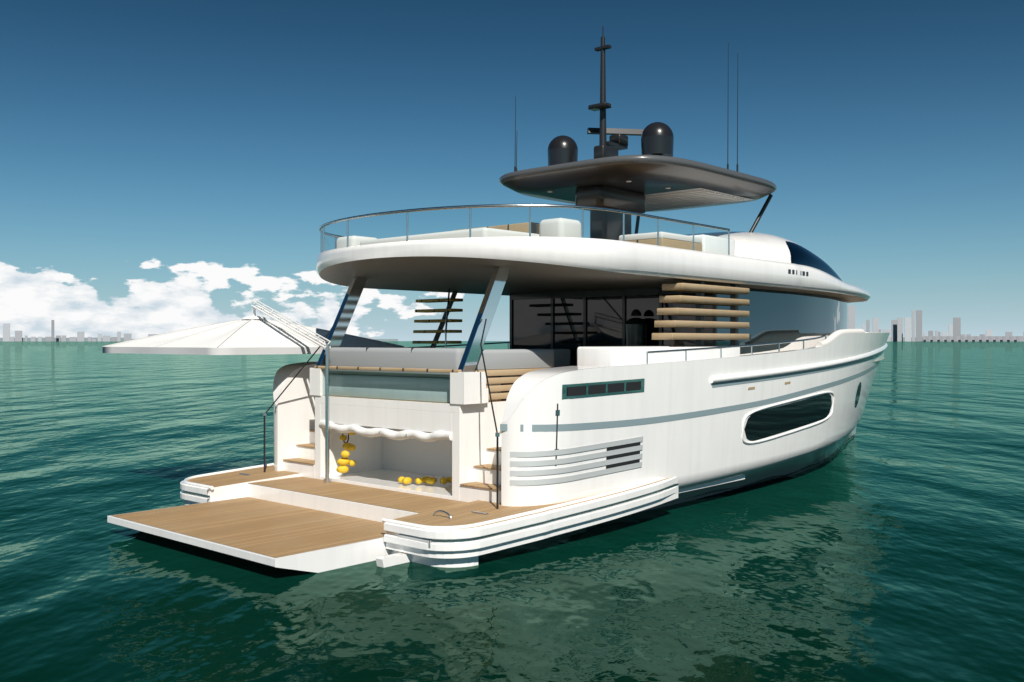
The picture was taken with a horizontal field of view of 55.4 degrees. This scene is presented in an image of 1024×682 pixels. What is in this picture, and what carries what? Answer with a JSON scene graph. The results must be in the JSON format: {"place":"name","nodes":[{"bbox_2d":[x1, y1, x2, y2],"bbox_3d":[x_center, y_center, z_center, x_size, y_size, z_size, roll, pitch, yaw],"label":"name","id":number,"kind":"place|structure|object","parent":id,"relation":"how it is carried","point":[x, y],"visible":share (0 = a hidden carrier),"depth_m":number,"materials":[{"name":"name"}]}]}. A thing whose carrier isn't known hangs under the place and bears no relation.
{"place":"outdoors","nodes":[
{"label":"outdoors","id":0,"kind":"place"},
{"bbox_2d":[0,341,1023,681],"bbox_3d":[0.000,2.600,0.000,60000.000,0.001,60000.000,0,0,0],"label":"sea water","id":1,"kind":"structure","parent":0,"point":[884,543],"depth_m":11.05,"materials":[{"name":"teal liquid"}]},
{"bbox_2d":[0,306,1023,341],"bbox_3d":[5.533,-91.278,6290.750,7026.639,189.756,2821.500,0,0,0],"label":"city skyline","id":2,"kind":"structure","parent":1,"relation":"on","point":[895,331],"depth_m":5153.02,"materials":[{"name":"grey concrete"}]},
{"bbox_2d":[273,332,889,513],"bbox_3d":[4.012,1.552,20.713,6.473,3.596,17.898,0,0,42],"label":"yacht hull","id":3,"kind":"object","parent":1,"relation":"on","point":[757,419],"visible":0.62,"depth_m":14.61,"materials":[{"name":"white plastic"}]},
{"bbox_2d":[102,300,403,482],"bbox_3d":[-4.139,0.715,16.790,4.744,2.870,3.708,0,0,42],"label":"umbrella","id":4,"kind":"object","parent":3,"relation":"on","point":[254,334],"visible":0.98,"depth_m":15.97,"materials":[{"name":"white fabric"}]},
{"bbox_2d":[107,267,744,572],"bbox_3d":[-1.137,0.940,14.995,6.438,4.020,8.550,0,0,42],"label":"yacht stern","id":5,"kind":"object","parent":3,"relation":"attached to","point":[294,512],"visible":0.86,"depth_m":13.27,"materials":[{"name":"white plastic"}]},
{"bbox_2d":[336,424,451,483],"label":"garage toys","id":6,"kind":"object","parent":5,"relation":"in","point":[344,461],"visible":0.59,"depth_m":14.97,"materials":[{"name":"yellow plastic"}]},
{"bbox_2d":[317,204,870,365],"bbox_3d":[3.122,-0.705,19.724,6.338,3.109,15.322,0,0,42],"label":"yacht superstructure","id":7,"kind":"object","parent":3,"relation":"on","point":[758,293],"visible":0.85,"depth_m":16.36,"materials":[{"name":"white plastic"}]},
{"bbox_2d":[499,26,776,239],"bbox_3d":[2.527,-3.575,19.064,4.000,4.550,5.200,0,0,42],"label":"hardtop","id":8,"kind":"object","parent":7,"relation":"on","point":[655,175],"visible":0.93,"depth_m":17.96,"materials":[{"name":"grey metal"}]},
{"bbox_2d":[0,0,1023,340],"label":"sky","id":9,"kind":"structure","parent":0,"point":[166,166],"materials":[{"name":"blue"}]},
{"bbox_2d":[329,218,739,402],"bbox_3d":[0.032,-0.590,16.547,6.040,2.880,5.880,0,0,42],"label":"deck furniture","id":10,"kind":"object","parent":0,"point":[506,369],"visible":0.57,"depth_m":14.35,"materials":[{"name":"white fabric"}]}
]}

